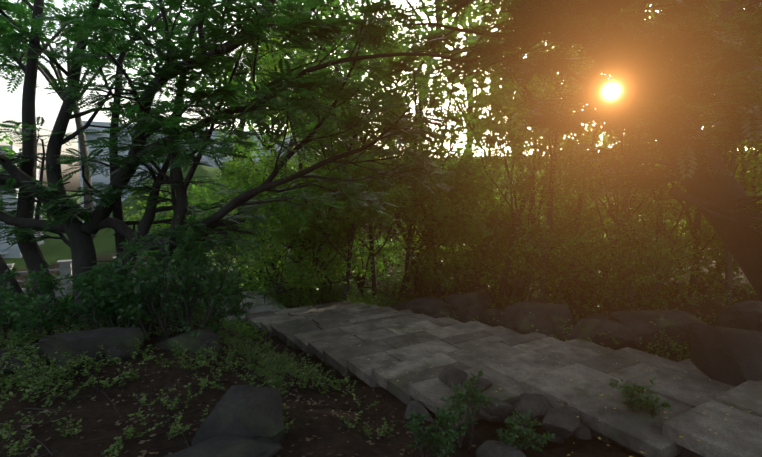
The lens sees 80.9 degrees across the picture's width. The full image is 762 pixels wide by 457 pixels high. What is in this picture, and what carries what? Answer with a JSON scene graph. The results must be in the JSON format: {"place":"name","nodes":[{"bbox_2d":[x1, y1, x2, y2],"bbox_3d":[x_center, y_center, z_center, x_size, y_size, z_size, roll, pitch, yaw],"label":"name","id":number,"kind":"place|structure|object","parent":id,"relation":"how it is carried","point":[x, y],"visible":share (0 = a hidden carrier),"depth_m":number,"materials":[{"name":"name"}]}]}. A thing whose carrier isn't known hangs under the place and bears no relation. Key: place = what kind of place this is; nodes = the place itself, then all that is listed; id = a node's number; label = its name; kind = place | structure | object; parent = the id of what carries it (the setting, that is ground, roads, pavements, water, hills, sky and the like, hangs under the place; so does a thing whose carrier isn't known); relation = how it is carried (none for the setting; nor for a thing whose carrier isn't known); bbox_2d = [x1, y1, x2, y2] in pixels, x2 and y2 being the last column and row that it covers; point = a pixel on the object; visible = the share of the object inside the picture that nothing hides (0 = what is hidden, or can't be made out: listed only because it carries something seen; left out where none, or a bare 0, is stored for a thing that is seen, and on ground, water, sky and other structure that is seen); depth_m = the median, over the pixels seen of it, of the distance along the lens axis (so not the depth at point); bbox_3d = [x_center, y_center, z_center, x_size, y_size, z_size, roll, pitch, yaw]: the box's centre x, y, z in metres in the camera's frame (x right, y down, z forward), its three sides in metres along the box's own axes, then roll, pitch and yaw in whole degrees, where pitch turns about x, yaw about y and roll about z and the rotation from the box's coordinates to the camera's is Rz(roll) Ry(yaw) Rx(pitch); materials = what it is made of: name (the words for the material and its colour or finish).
{"place":"outdoors","nodes":[
{"label":"outdoors","id":0,"kind":"place"},
{"bbox_2d":[0,300,750,456],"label":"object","id":1,"kind":"object","parent":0,"point":[144,452],"depth_m":5.22,"materials":[{"name":"plant"}]},
{"bbox_2d":[0,0,753,190],"label":"sky","id":2,"kind":"structure","parent":0,"point":[48,106],"materials":[{"name":"white"}]},
{"bbox_2d":[0,153,761,456],"bbox_3d":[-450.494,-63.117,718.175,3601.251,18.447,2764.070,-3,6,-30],"label":"ground","id":3,"kind":"structure","parent":0,"point":[90,412],"depth_m":5.56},
{"bbox_2d":[0,358,39,383],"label":"rock slab","id":4,"kind":"object","parent":3,"relation":"on","point":[9,371],"visible":0.25,"depth_m":6.02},
{"bbox_2d":[0,145,43,257],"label":"building","id":5,"kind":"structure","parent":3,"relation":"on","point":[13,251],"depth_m":31.19,"materials":[{"name":"paint"}]},
{"bbox_2d":[0,267,64,342],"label":"bush under tree","id":6,"kind":"object","parent":3,"relation":"on","point":[4,320],"visible":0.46,"depth_m":7.32,"materials":[{"name":"green plant"}]},
{"bbox_2d":[0,260,107,334],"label":"bush under tree","id":7,"kind":"object","parent":3,"relation":"on","point":[20,311],"visible":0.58,"depth_m":7.24,"materials":[{"name":"green plant"}]},
{"bbox_2d":[0,0,158,238],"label":"tree","id":8,"kind":"object","parent":3,"relation":"on","point":[44,70],"visible":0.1,"depth_m":36.19,"materials":[{"name":"green plant"}]},
{"bbox_2d":[38,327,143,368],"bbox_3d":[-4.100,1.703,6.439,1.181,0.535,0.731,0,5,5],"label":"rock block","id":9,"kind":"object","parent":3,"relation":"on","point":[86,342],"visible":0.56,"depth_m":6.18,"materials":[{"name":"stone"}]},
{"bbox_2d":[66,262,147,328],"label":"bush under tree","id":10,"kind":"object","parent":3,"relation":"on","point":[105,304],"visible":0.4,"depth_m":7.34,"materials":[{"name":"green plant"}]},
{"bbox_2d":[105,344,140,360],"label":"rock","id":11,"kind":"object","parent":3,"relation":"on","point":[120,351],"visible":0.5,"depth_m":6.22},
{"bbox_2d":[82,257,196,328],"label":"bush under tree","id":12,"kind":"object","parent":3,"relation":"on","point":[99,286],"visible":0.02,"depth_m":7.36,"materials":[{"name":"green plant"}]},
{"bbox_2d":[7,248,295,298],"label":"fence wall","id":13,"kind":"structure","parent":3,"relation":"on","point":[65,267],"depth_m":18.93,"materials":[{"name":"stone"}]},
{"bbox_2d":[97,227,237,340],"bbox_3d":[-3.402,0.936,7.311,2.104,1.957,1.327,-3,6,-30],"label":"bush under tree","id":14,"kind":"object","parent":3,"relation":"on","point":[148,290],"depth_m":7.14,"materials":[{"name":"green plant"}]},
{"bbox_2d":[70,291,273,339],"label":"weeds","id":15,"kind":"object","parent":3,"relation":"on","point":[244,326],"depth_m":11.92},
{"bbox_2d":[155,329,220,356],"bbox_3d":[-3.089,1.805,7.066,0.880,0.344,0.755,4,6,36],"label":"rock","id":16,"kind":"object","parent":3,"relation":"on","point":[190,343],"depth_m":6.94,"materials":[{"name":"stone"}]},
{"bbox_2d":[76,121,314,222],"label":"building","id":17,"kind":"structure","parent":3,"relation":"on","point":[98,179],"depth_m":61.23,"materials":[{"name":"paint"}]},
{"bbox_2d":[0,292,394,456],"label":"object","id":18,"kind":"object","parent":3,"relation":"on","point":[271,363],"depth_m":6.05,"materials":[{"name":"green plant"}]},
{"bbox_2d":[136,216,259,336],"bbox_3d":[-3.068,0.882,7.668,2.038,2.175,1.890,-3,6,-30],"label":"bush under tree","id":19,"kind":"object","parent":3,"relation":"on","point":[205,284],"depth_m":7.56,"materials":[{"name":"green plant"}]},
{"bbox_2d":[123,177,283,284],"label":"young tree","id":20,"kind":"object","parent":3,"relation":"on","point":[197,198],"depth_m":16.47,"materials":[{"name":"green plant"}]},
{"bbox_2d":[166,260,253,330],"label":"bush under tree","id":21,"kind":"object","parent":3,"relation":"on","point":[236,290],"depth_m":10.15,"materials":[{"name":"green plant"}]},
{"bbox_2d":[164,433,281,456],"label":"flat rock","id":22,"kind":"object","parent":3,"relation":"on","point":[229,445],"visible":0.85,"depth_m":3.93,"materials":[{"name":"stone"}]},
{"bbox_2d":[113,0,341,243],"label":"tree","id":23,"kind":"object","parent":3,"relation":"on","point":[170,14],"depth_m":25.29,"materials":[{"name":"green plant"}]},
{"bbox_2d":[191,385,283,444],"bbox_3d":[-1.344,1.956,4.600,0.794,0.753,1.022,3,6,32],"label":"rock","id":24,"kind":"object","parent":3,"relation":"on","point":[250,411],"visible":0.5,"depth_m":4.39,"materials":[{"name":"stone"}]},
{"bbox_2d":[160,118,317,287],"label":"young tree","id":25,"kind":"object","parent":3,"relation":"on","point":[256,146],"depth_m":18.84,"materials":[{"name":"green plant"}]},
{"bbox_2d":[189,241,291,286],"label":"bush","id":26,"kind":"object","parent":3,"relation":"on","point":[250,271],"depth_m":19.96,"materials":[{"name":"green plant"}]},
{"bbox_2d":[195,286,294,325],"bbox_3d":[-10.644,3.132,12.680,18.195,0.360,3.480,-3,6,-30],"label":"rock","id":27,"kind":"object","parent":3,"relation":"on","point":[261,306],"depth_m":16.41,"materials":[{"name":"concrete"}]},
{"bbox_2d":[176,70,314,242],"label":"tree","id":28,"kind":"object","parent":3,"relation":"on","point":[245,100],"depth_m":25.74,"materials":[{"name":"green plant"}]},
{"bbox_2d":[214,17,330,284],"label":"slender tree","id":29,"kind":"object","parent":3,"relation":"on","point":[228,174],"depth_m":18.67,"materials":[{"name":"green plant"}]},
{"bbox_2d":[220,222,337,300],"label":"bush","id":30,"kind":"object","parent":3,"relation":"on","point":[255,270],"depth_m":17.68,"materials":[{"name":"green plant"}]},
{"bbox_2d":[236,219,324,307],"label":"bush","id":31,"kind":"object","parent":3,"relation":"on","point":[302,274],"depth_m":15.99,"materials":[{"name":"green plant"}]},
{"bbox_2d":[228,10,345,256],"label":"feathery tree","id":32,"kind":"object","parent":3,"relation":"on","point":[273,60],"depth_m":17.22,"materials":[{"name":"green plant"}]},
{"bbox_2d":[24,227,551,304],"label":"weeds","id":33,"kind":"object","parent":3,"relation":"on","point":[354,281],"depth_m":21.72,"materials":[{"name":"green plant"}]},
{"bbox_2d":[0,0,585,314],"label":"spreading tree","id":34,"kind":"object","parent":3,"relation":"on","point":[62,208],"visible":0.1,"depth_m":8.15,"materials":[{"name":"green plant"}]},
{"bbox_2d":[225,142,366,293],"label":"young tree","id":35,"kind":"object","parent":3,"relation":"on","point":[294,219],"depth_m":16.03,"materials":[{"name":"green plant"}]},
{"bbox_2d":[252,241,353,293],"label":"bush","id":36,"kind":"object","parent":3,"relation":"on","point":[327,267],"depth_m":18.26,"materials":[{"name":"green plant"}]},
{"bbox_2d":[240,172,379,286],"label":"young tree","id":37,"kind":"object","parent":3,"relation":"on","point":[325,247],"depth_m":18.26,"materials":[{"name":"green plant"}]},
{"bbox_2d":[245,172,381,293],"bbox_3d":[-2.685,0.544,16.857,5.326,5.457,4.103,-1,5,-6],"label":"bush","id":38,"kind":"object","parent":3,"relation":"on","point":[323,258],"depth_m":16.90,"materials":[{"name":"green plant"}]},
{"bbox_2d":[262,0,375,159],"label":"tree","id":39,"kind":"object","parent":3,"relation":"on","point":[331,14],"depth_m":37.60,"materials":[{"name":"green plant"}]},
{"bbox_2d":[232,275,418,309],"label":"weeds","id":40,"kind":"object","parent":3,"relation":"on","point":[327,296],"depth_m":17.41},
{"bbox_2d":[260,16,395,297],"bbox_3d":[-1.733,-2.247,16.649,5.230,10.909,6.553,-3,6,-30],"label":"slender tree","id":41,"kind":"object","parent":3,"relation":"on","point":[342,170],"depth_m":15.73,"materials":[{"name":"green plant"}]},
{"bbox_2d":[274,47,381,286],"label":"feathery tree","id":42,"kind":"object","parent":3,"relation":"on","point":[305,167],"depth_m":18.66,"materials":[{"name":"green plant"}]},
{"bbox_2d":[308,228,384,296],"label":"bush","id":43,"kind":"object","parent":3,"relation":"on","point":[378,265],"depth_m":19.50,"materials":[{"name":"green plant"}]},
{"bbox_2d":[284,0,409,84],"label":"tree","id":44,"kind":"object","parent":3,"relation":"on","point":[328,11],"depth_m":36.73,"materials":[{"name":"green plant"}]},
{"bbox_2d":[308,163,390,297],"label":"young tree","id":45,"kind":"object","parent":3,"relation":"on","point":[356,277],"depth_m":18.83,"materials":[{"name":"green plant"}]},
{"bbox_2d":[280,30,423,299],"bbox_3d":[-1.112,-2.129,16.912,5.449,10.527,4.947,0,5,4],"label":"slender tree","id":46,"kind":"object","parent":3,"relation":"on","point":[401,191],"depth_m":16.59,"materials":[{"name":"green plant"}]},
{"bbox_2d":[299,54,439,300],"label":"slender tree","id":47,"kind":"object","parent":3,"relation":"on","point":[422,202],"depth_m":17.81,"materials":[{"name":"green plant"}]},
{"bbox_2d":[319,207,435,305],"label":"tree","id":48,"kind":"object","parent":3,"relation":"on","point":[362,283],"depth_m":18.56,"materials":[{"name":"green plant"}]},
{"bbox_2d":[350,237,406,286],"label":"bush","id":49,"kind":"object","parent":3,"relation":"on","point":[385,251],"depth_m":22.45,"materials":[{"name":"green plant"}]},
{"bbox_2d":[337,3,479,297],"bbox_3d":[1.361,-2.995,19.260,5.692,12.658,5.850,1,5,10],"label":"slender tree","id":50,"kind":"object","parent":3,"relation":"on","point":[461,168],"depth_m":18.60,"materials":[{"name":"green plant"}]},
{"bbox_2d":[331,1,489,245],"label":"tree","id":51,"kind":"object","parent":3,"relation":"on","point":[423,10],"depth_m":26.48,"materials":[{"name":"green plant"}]},
{"bbox_2d":[404,400,432,420],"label":"rock","id":52,"kind":"object","parent":3,"relation":"on","point":[417,406],"depth_m":5.94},
{"bbox_2d":[404,297,443,310],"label":"boulder","id":53,"kind":"object","parent":3,"relation":"on","point":[412,304],"depth_m":13.85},
{"bbox_2d":[394,242,456,300],"bbox_3d":[1.993,1.846,18.052,2.908,2.843,3.216,-3,6,-30],"label":"understory","id":54,"kind":"object","parent":3,"relation":"on","point":[436,257],"depth_m":18.27,"materials":[{"name":"green plant"}]},
{"bbox_2d":[361,155,495,298],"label":"young tree","id":55,"kind":"object","parent":3,"relation":"on","point":[413,228],"depth_m":18.20,"materials":[{"name":"green plant"}]},
{"bbox_2d":[387,218,475,291],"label":"bush","id":56,"kind":"object","parent":3,"relation":"on","point":[401,267],"depth_m":19.52,"materials":[{"name":"green plant"}]},
{"bbox_2d":[403,403,460,456],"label":"plant","id":57,"kind":"object","parent":3,"relation":"on","point":[441,443],"depth_m":4.50,"materials":[{"name":"green plant"}]},
{"bbox_2d":[412,303,457,315],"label":"boulder","id":58,"kind":"object","parent":3,"relation":"on","point":[429,309],"depth_m":12.64,"materials":[{"name":"stone"}]},
{"bbox_2d":[380,53,503,298],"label":"slender tree","id":59,"kind":"object","parent":3,"relation":"on","point":[424,111],"depth_m":19.38,"materials":[{"name":"green plant"}]},
{"bbox_2d":[384,170,503,291],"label":"young tree","id":60,"kind":"object","parent":3,"relation":"on","point":[459,211],"depth_m":17.17,"materials":[{"name":"green plant"}]},
{"bbox_2d":[371,0,532,290],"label":"slender tree","id":61,"kind":"object","parent":3,"relation":"on","point":[472,24],"depth_m":20.34,"materials":[{"name":"green plant"}]},
{"bbox_2d":[418,210,507,291],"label":"bush","id":62,"kind":"object","parent":3,"relation":"on","point":[454,239],"depth_m":18.25,"materials":[{"name":"green plant"}]},
{"bbox_2d":[432,370,497,447],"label":"plant","id":63,"kind":"object","parent":3,"relation":"on","point":[478,398],"depth_m":4.84,"materials":[{"name":"green plant"}]},
{"bbox_2d":[409,216,524,286],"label":"bush","id":64,"kind":"object","parent":3,"relation":"on","point":[479,259],"depth_m":17.89,"materials":[{"name":"green plant"}]},
{"bbox_2d":[444,292,493,311],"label":"boulder","id":65,"kind":"object","parent":3,"relation":"on","point":[460,302],"depth_m":14.44,"materials":[{"name":"stone"}]},
{"bbox_2d":[417,36,522,159],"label":"tree","id":66,"kind":"object","parent":3,"relation":"on","point":[456,89],"depth_m":27.70,"materials":[{"name":"green plant"}]},
{"bbox_2d":[428,216,514,291],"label":"shrub","id":67,"kind":"object","parent":3,"relation":"on","point":[473,270],"depth_m":18.53,"materials":[{"name":"green plant"}]},
{"bbox_2d":[430,234,525,301],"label":"shrub","id":68,"kind":"object","parent":3,"relation":"on","point":[448,285],"depth_m":17.79,"materials":[{"name":"green plant"}]},
{"bbox_2d":[464,304,491,324],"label":"boulder","id":69,"kind":"object","parent":3,"relation":"on","point":[474,310],"depth_m":12.16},
{"bbox_2d":[424,169,543,288],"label":"young tree","id":70,"kind":"object","parent":3,"relation":"on","point":[495,210],"depth_m":17.84,"materials":[{"name":"green plant"}]},
{"bbox_2d":[415,32,559,291],"bbox_3d":[4.990,-3.483,18.871,6.729,12.881,5.818,-3,6,-30],"label":"slender tree","id":71,"kind":"object","parent":3,"relation":"on","point":[481,108],"depth_m":18.69,"materials":[{"name":"green plant"}]},
{"bbox_2d":[449,172,528,284],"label":"young tree","id":72,"kind":"object","parent":3,"relation":"on","point":[472,175],"depth_m":18.84,"materials":[{"name":"green plant"}]},
{"bbox_2d":[285,342,703,456],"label":"stair masonry base","id":73,"kind":"object","parent":3,"relation":"on","point":[685,452],"depth_m":5.00,"materials":[{"name":"stone"}]},
{"bbox_2d":[245,300,761,456],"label":"stone stairs","id":74,"kind":"structure","parent":73,"relation":"on","point":[420,346],"depth_m":6.76,"materials":[{"name":"stone"}]},
{"bbox_2d":[438,365,467,387],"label":"rock","id":75,"kind":"object","parent":74,"relation":"on","point":[453,374],"depth_m":6.39,"materials":[{"name":"stone"}]},
{"bbox_2d":[478,397,512,420],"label":"rock","id":76,"kind":"object","parent":74,"relation":"on","point":[502,411],"depth_m":5.45,"materials":[{"name":"stone"}]},
{"bbox_2d":[513,393,553,419],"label":"rock","id":77,"kind":"object","parent":74,"relation":"on","point":[538,405],"depth_m":5.31,"materials":[{"name":"stone"}]},
{"bbox_2d":[541,408,578,438],"bbox_3d":[1.987,2.152,4.904,0.391,0.195,0.383,-5,7,-42],"label":"rock","id":78,"kind":"object","parent":74,"relation":"on","point":[560,423],"depth_m":4.83,"materials":[{"name":"stone"}]},
{"bbox_2d":[609,377,672,417],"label":"plant","id":79,"kind":"object","parent":74,"relation":"on","point":[632,393],"depth_m":5.01,"materials":[{"name":"green plant"}]},
{"bbox_2d":[476,440,525,456],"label":"rock","id":80,"kind":"object","parent":3,"relation":"on","point":[490,448],"depth_m":4.60,"materials":[{"name":"stone"}]},
{"bbox_2d":[429,49,591,208],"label":"tree","id":81,"kind":"object","parent":3,"relation":"on","point":[456,80],"depth_m":26.94,"materials":[{"name":"green plant"}]},
{"bbox_2d":[455,201,594,304],"bbox_3d":[5.171,1.055,16.215,4.854,4.098,4.644,-3,6,-30],"label":"bush","id":82,"kind":"object","parent":3,"relation":"on","point":[523,283],"depth_m":15.84,"materials":[{"name":"green plant"}]},
{"bbox_2d":[496,409,554,450],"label":"plant","id":83,"kind":"object","parent":3,"relation":"on","point":[512,434],"depth_m":4.65,"materials":[{"name":"green plant"}]},
{"bbox_2d":[458,32,598,301],"bbox_3d":[5.868,-2.983,15.680,8.860,11.380,5.229,-5,7,-43],"label":"slender tree","id":84,"kind":"object","parent":3,"relation":"on","point":[538,89],"depth_m":14.91,"materials":[{"name":"green leaf"},{"name":"grey bark"}]},
{"bbox_2d":[459,0,603,298],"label":"slender tree","id":85,"kind":"object","parent":3,"relation":"on","point":[529,185],"depth_m":15.53,"materials":[{"name":"green plant"}]},
{"bbox_2d":[512,314,559,339],"bbox_3d":[3.478,2.292,9.837,1.067,0.782,1.232,-3,6,-30],"label":"boulder","id":86,"kind":"object","parent":3,"relation":"on","point":[540,322],"depth_m":9.63,"materials":[{"name":"stone"}]},
{"bbox_2d":[473,193,599,289],"bbox_3d":[5.964,0.597,17.730,5.172,4.291,4.156,4,6,37],"label":"bush","id":87,"kind":"object","parent":3,"relation":"on","point":[556,224],"depth_m":16.40,"materials":[{"name":"green plant"}]},
{"bbox_2d":[501,302,574,337],"bbox_3d":[3.769,2.598,10.771,2.437,1.425,2.042,-3,6,-30],"label":"boulder","id":88,"kind":"object","parent":3,"relation":"on","point":[559,314],"depth_m":10.71,"materials":[{"name":"stone"}]},
{"bbox_2d":[458,0,618,290],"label":"slender tree","id":89,"kind":"object","parent":3,"relation":"on","point":[472,11],"depth_m":16.54,"materials":[{"name":"green plant"}]},
{"bbox_2d":[323,262,758,361],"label":"slope weeds","id":90,"kind":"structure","parent":3,"relation":"on","point":[684,291],"depth_m":13.68,"materials":[{"name":"green plant"}]},
{"bbox_2d":[484,184,607,256],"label":"young tree","id":91,"kind":"object","parent":3,"relation":"on","point":[544,209],"depth_m":18.31,"materials":[{"name":"green plant"}]},
{"bbox_2d":[342,0,761,301],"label":"leaning tree","id":92,"kind":"object","parent":3,"relation":"on","point":[630,54],"depth_m":6.51,"materials":[{"name":"green plant"}]},
{"bbox_2d":[492,201,639,295],"bbox_3d":[6.051,0.924,15.732,3.951,3.824,5.071,-3,6,-30],"label":"bush","id":93,"kind":"object","parent":3,"relation":"on","point":[565,241],"depth_m":14.98,"materials":[{"name":"green plant"}]},
{"bbox_2d":[519,205,627,284],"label":"bush","id":94,"kind":"object","parent":3,"relation":"on","point":[578,248],"depth_m":16.82,"materials":[{"name":"green plant"}]},
{"bbox_2d":[500,199,668,283],"bbox_3d":[7.826,0.691,17.651,5.736,3.722,4.738,-2,5,-17],"label":"bush","id":95,"kind":"object","parent":3,"relation":"on","point":[577,221],"depth_m":16.14,"materials":[{"name":"green plant"}]},
{"bbox_2d":[520,213,656,299],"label":"bush","id":96,"kind":"object","parent":3,"relation":"on","point":[607,253],"depth_m":14.31,"materials":[{"name":"green plant"}]},
{"bbox_2d":[559,318,642,350],"bbox_3d":[4.420,2.407,9.277,1.565,1.081,1.130,1,5,9],"label":"boulder","id":97,"kind":"object","parent":3,"relation":"on","point":[624,335],"depth_m":8.81,"materials":[{"name":"stone"}]},
{"bbox_2d":[520,127,682,285],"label":"young tree","id":98,"kind":"object","parent":3,"relation":"on","point":[566,192],"depth_m":15.53,"materials":[{"name":"green plant"}]},
{"bbox_2d":[565,228,678,306],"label":"shrub","id":99,"kind":"object","parent":3,"relation":"on","point":[649,283],"depth_m":13.46,"materials":[{"name":"green plant"}]},
{"bbox_2d":[534,5,712,292],"bbox_3d":[8.293,-4.619,16.144,5.776,14.263,6.726,-3,6,-30],"label":"slender tree","id":100,"kind":"object","parent":3,"relation":"on","point":[579,209],"depth_m":16.08,"materials":[{"name":"brown plant"}]},
{"bbox_2d":[542,5,747,290],"bbox_3d":[8.492,-4.008,14.926,7.020,12.919,6.404,3,6,32],"label":"slender tree","id":101,"kind":"object","parent":3,"relation":"on","point":[706,116],"depth_m":14.11,"materials":[{"name":"green plant"}]},
{"bbox_2d":[587,226,708,296],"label":"bush","id":102,"kind":"object","parent":3,"relation":"on","point":[682,255],"depth_m":13.84,"materials":[{"name":"green plant"}]},
{"bbox_2d":[578,211,721,308],"bbox_3d":[7.783,0.904,13.563,3.935,2.973,3.500,-3,6,-30],"label":"bush","id":103,"kind":"object","parent":3,"relation":"on","point":[629,288],"depth_m":13.10,"materials":[{"name":"green plant"}]},
{"bbox_2d":[549,0,758,298],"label":"slender tree","id":104,"kind":"object","parent":3,"relation":"on","point":[588,180],"depth_m":13.53,"materials":[{"name":"green plant"}]},
{"bbox_2d":[607,310,704,355],"bbox_3d":[6.354,2.438,10.222,2.228,1.118,2.046,1,5,8],"label":"boulder","id":105,"kind":"object","parent":3,"relation":"on","point":[674,323],"depth_m":9.58,"materials":[{"name":"stone"}]},
{"bbox_2d":[579,3,737,294],"bbox_3d":[8.913,-3.119,14.778,5.829,11.077,5.174,-1,5,-13],"label":"slender tree","id":106,"kind":"object","parent":3,"relation":"on","point":[665,231],"depth_m":14.68,"materials":[{"name":"green plant"}]},
{"bbox_2d":[611,16,761,300],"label":"slender tree","id":107,"kind":"object","parent":3,"relation":"on","point":[733,162],"depth_m":12.53,"materials":[{"name":"green plant"}]},
{"bbox_2d":[618,2,761,292],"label":"slender tree","id":108,"kind":"object","parent":3,"relation":"on","point":[695,223],"depth_m":13.69,"materials":[{"name":"green plant"}]},
{"bbox_2d":[656,34,761,290],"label":"young tree","id":109,"kind":"object","parent":3,"relation":"on","point":[715,278],"depth_m":13.23,"materials":[{"name":"green plant"}]},
{"bbox_2d":[681,216,744,281],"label":"bush","id":110,"kind":"object","parent":3,"relation":"on","point":[714,256],"depth_m":13.49,"materials":[{"name":"green plant"}]},
{"bbox_2d":[667,151,761,280],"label":"young tree","id":111,"kind":"object","parent":3,"relation":"on","point":[706,239],"depth_m":14.79,"materials":[{"name":"green plant"}]},
{"bbox_2d":[687,323,761,386],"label":"boulder","id":112,"kind":"object","parent":3,"relation":"on","point":[730,356],"depth_m":5.99,"materials":[{"name":"stone"}]},
{"bbox_2d":[714,300,761,329],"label":"boulder","id":113,"kind":"object","parent":3,"relation":"on","point":[745,315],"depth_m":8.99,"materials":[{"name":"stone"}]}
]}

